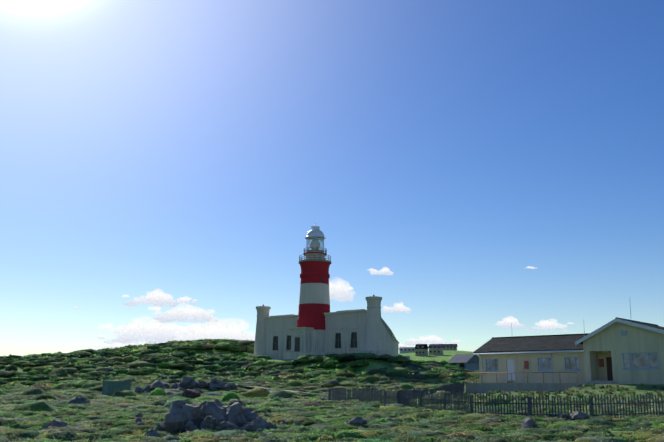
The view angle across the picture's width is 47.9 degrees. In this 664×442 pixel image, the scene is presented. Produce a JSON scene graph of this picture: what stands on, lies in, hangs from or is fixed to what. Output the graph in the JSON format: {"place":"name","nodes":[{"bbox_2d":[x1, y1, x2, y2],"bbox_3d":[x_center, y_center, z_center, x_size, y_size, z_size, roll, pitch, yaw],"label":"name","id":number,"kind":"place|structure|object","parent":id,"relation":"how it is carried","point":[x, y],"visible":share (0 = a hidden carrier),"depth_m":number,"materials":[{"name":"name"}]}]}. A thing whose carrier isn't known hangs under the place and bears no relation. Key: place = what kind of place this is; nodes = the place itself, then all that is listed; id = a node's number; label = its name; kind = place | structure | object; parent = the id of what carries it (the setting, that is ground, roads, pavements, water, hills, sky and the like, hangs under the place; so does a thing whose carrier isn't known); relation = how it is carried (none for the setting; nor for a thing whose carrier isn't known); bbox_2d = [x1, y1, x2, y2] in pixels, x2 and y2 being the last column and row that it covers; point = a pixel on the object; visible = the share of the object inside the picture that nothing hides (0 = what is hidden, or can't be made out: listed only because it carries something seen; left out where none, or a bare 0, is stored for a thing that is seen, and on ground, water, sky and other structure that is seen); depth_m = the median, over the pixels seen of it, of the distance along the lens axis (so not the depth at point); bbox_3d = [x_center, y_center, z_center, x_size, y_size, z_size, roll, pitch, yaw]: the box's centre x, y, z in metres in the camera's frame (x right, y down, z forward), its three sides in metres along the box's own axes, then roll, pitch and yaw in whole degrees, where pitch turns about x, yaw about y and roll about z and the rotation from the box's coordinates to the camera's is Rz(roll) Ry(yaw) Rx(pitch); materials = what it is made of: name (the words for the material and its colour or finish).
{"place":"outdoors","nodes":[
{"label":"outdoors","id":0,"kind":"place"},
{"bbox_2d":[88,341,136,349],"bbox_3d":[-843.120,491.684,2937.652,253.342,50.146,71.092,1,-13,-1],"label":"cloud","id":1,"kind":"structure","parent":0,"point":[114,345],"depth_m":2919.56,"materials":[{"name":"white"}]},
{"bbox_2d":[98,319,190,344],"bbox_3d":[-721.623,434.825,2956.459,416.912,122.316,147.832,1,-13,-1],"label":"cloud","id":2,"kind":"structure","parent":0,"point":[136,331],"depth_m":2916.87,"materials":[{"name":"white"}]},
{"bbox_2d":[122,290,175,306],"bbox_3d":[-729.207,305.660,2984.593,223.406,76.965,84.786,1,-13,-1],"label":"cloud","id":3,"kind":"structure","parent":0,"point":[159,298],"depth_m":2962.78,"materials":[{"name":"white"}]},
{"bbox_2d":[149,306,217,322],"bbox_3d":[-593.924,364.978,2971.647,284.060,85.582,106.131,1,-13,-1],"label":"cloud","id":4,"kind":"structure","parent":0,"point":[196,314],"depth_m":2947.38,"materials":[{"name":"white"}]},
{"bbox_2d":[171,297,197,304],"bbox_3d":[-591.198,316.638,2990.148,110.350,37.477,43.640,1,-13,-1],"label":"cloud","id":5,"kind":"structure","parent":0,"point":[183,300],"depth_m":2976.16,"materials":[{"name":"white"}]},
{"bbox_2d":[141,316,254,343],"bbox_3d":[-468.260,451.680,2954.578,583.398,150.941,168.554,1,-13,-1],"label":"cloud","id":6,"kind":"structure","parent":0,"point":[212,329],"depth_m":2903.66,"materials":[{"name":"white"}]},
{"bbox_2d":[0,345,663,439],"bbox_3d":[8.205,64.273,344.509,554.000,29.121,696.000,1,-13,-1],"label":"terrain","id":7,"kind":"structure","parent":0,"point":[448,355],"depth_m":127.35,"materials":[{"name":"green plant"}]},
{"bbox_2d":[101,381,132,394],"bbox_3d":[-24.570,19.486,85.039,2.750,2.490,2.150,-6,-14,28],"label":"utility box","id":8,"kind":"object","parent":7,"relation":"on","point":[109,387],"depth_m":84.40,"materials":[{"name":"metal"}]},
{"bbox_2d":[9,384,327,394],"bbox_3d":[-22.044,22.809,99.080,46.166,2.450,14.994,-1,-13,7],"label":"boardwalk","id":9,"kind":"structure","parent":7,"relation":"on","point":[253,387],"depth_m":98.11,"materials":[{"name":"grey wood"}]},
{"bbox_2d":[0,338,479,392],"bbox_3d":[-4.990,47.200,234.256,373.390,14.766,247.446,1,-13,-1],"label":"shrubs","id":10,"kind":"object","parent":7,"relation":"on","point":[159,359],"depth_m":138.97,"materials":[{"name":"green plant"}]},
{"bbox_2d":[42,376,588,436],"bbox_3d":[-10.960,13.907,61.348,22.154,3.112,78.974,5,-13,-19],"label":"rocks","id":11,"kind":"object","parent":7,"relation":"on","point":[216,414],"visible":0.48,"depth_m":27.08,"materials":[{"name":"grey stone"}]},
{"bbox_2d":[0,369,642,412],"bbox_3d":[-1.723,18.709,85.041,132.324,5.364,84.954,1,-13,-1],"label":"shrubs","id":12,"kind":"object","parent":7,"relation":"on","point":[256,392],"depth_m":75.60,"materials":[{"name":"green plant"}]},
{"bbox_2d":[248,223,409,359],"bbox_3d":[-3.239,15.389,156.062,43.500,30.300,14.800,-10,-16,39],"label":"lighthouse","id":13,"kind":"object","parent":7,"relation":"on","point":[315,326],"visible":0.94,"depth_m":150.96,"materials":[{"name":"white paint"}]},
{"bbox_2d":[0,404,663,441],"bbox_3d":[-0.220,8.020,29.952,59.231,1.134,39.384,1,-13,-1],"label":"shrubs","id":14,"kind":"object","parent":7,"relation":"on","point":[119,422],"depth_m":26.99,"materials":[{"name":"green plant"}]},
{"bbox_2d":[1,383,663,441],"bbox_3d":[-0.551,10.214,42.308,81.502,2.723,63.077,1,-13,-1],"label":"grass tufts","id":15,"kind":"object","parent":7,"relation":"on","point":[531,393],"visible":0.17,"depth_m":37.49,"materials":[{"name":"green plant"}]},
{"bbox_2d":[399,347,414,353],"bbox_3d":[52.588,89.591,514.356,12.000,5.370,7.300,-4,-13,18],"label":"house","id":16,"kind":"structure","parent":7,"relation":"on","point":[406,349],"depth_m":512.00,"materials":[{"name":"white paint"}]},
{"bbox_2d":[415,344,427,355],"bbox_3d":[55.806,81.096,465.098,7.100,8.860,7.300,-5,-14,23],"label":"house","id":17,"kind":"structure","parent":7,"relation":"on","point":[421,349],"depth_m":462.76,"materials":[{"name":"white paint"}]},
{"bbox_2d":[397,382,464,403],"bbox_3d":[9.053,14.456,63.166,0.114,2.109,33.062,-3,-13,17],"label":"yard fence","id":18,"kind":"object","parent":7,"relation":"on","point":[456,387],"visible":0.44,"depth_m":65.31,"materials":[{"name":"grey wood"}]},
{"bbox_2d":[428,344,443,354],"bbox_3d":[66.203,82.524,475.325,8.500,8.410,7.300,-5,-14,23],"label":"house","id":19,"kind":"structure","parent":7,"relation":"on","point":[435,349],"depth_m":472.92,"materials":[{"name":"white paint"}]},
{"bbox_2d":[443,344,457,349],"bbox_3d":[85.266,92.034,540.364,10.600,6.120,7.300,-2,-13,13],"label":"house","id":20,"kind":"structure","parent":7,"relation":"on","point":[450,346],"depth_m":537.71,"materials":[{"name":"white paint"}]},
{"bbox_2d":[448,354,478,370],"bbox_3d":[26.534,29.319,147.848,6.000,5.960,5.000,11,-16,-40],"label":"shed","id":21,"kind":"structure","parent":7,"relation":"on","point":[470,362],"depth_m":146.43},
{"bbox_2d":[328,387,663,417],"bbox_3d":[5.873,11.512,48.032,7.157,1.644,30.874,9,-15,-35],"label":"fence","id":22,"kind":"object","parent":7,"relation":"on","point":[359,394],"visible":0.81,"depth_m":39.61,"materials":[{"name":"brown wood"}]},
{"bbox_2d":[465,307,663,392],"bbox_3d":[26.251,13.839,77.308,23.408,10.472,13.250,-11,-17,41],"label":"keepers house","id":23,"kind":"structure","parent":7,"relation":"on","point":[616,350],"depth_m":74.51,"materials":[{"name":"paint"}]},
{"bbox_2d":[0,0,663,356],"label":"sky","id":24,"kind":"structure","parent":0,"point":[192,149],"materials":[{"name":"blue"}]},
{"bbox_2d":[329,280,352,301],"bbox_3d":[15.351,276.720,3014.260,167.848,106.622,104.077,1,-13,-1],"label":"cloud","id":25,"kind":"structure","parent":0,"point":[340,290],"depth_m":2983.15,"materials":[{"name":"white"}]},
{"bbox_2d":[369,267,392,274],"bbox_3d":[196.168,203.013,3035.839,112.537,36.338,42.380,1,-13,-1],"label":"cloud","id":26,"kind":"structure","parent":0,"point":[384,270],"depth_m":3021.70,"materials":[{"name":"white"}]},
{"bbox_2d":[383,303,410,312],"bbox_3d":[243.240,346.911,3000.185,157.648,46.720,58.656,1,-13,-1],"label":"cloud","id":27,"kind":"structure","parent":0,"point":[399,307],"depth_m":2991.38,"materials":[{"name":"white"}]},
{"bbox_2d":[404,335,460,345],"bbox_3d":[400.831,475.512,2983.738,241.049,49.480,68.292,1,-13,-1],"label":"cloud","id":28,"kind":"structure","parent":0,"point":[431,339],"depth_m":2965.32,"materials":[{"name":"white"}]},
{"bbox_2d":[496,317,525,327],"bbox_3d":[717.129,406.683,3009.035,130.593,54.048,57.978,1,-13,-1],"label":"cloud","id":29,"kind":"structure","parent":0,"point":[506,322],"depth_m":2987.45,"materials":[{"name":"white"}]},
{"bbox_2d":[527,320,573,331],"bbox_3d":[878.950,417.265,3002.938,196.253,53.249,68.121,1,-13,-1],"label":"cloud","id":30,"kind":"structure","parent":0,"point":[547,325],"depth_m":2990.01,"materials":[{"name":"white"}]}
]}

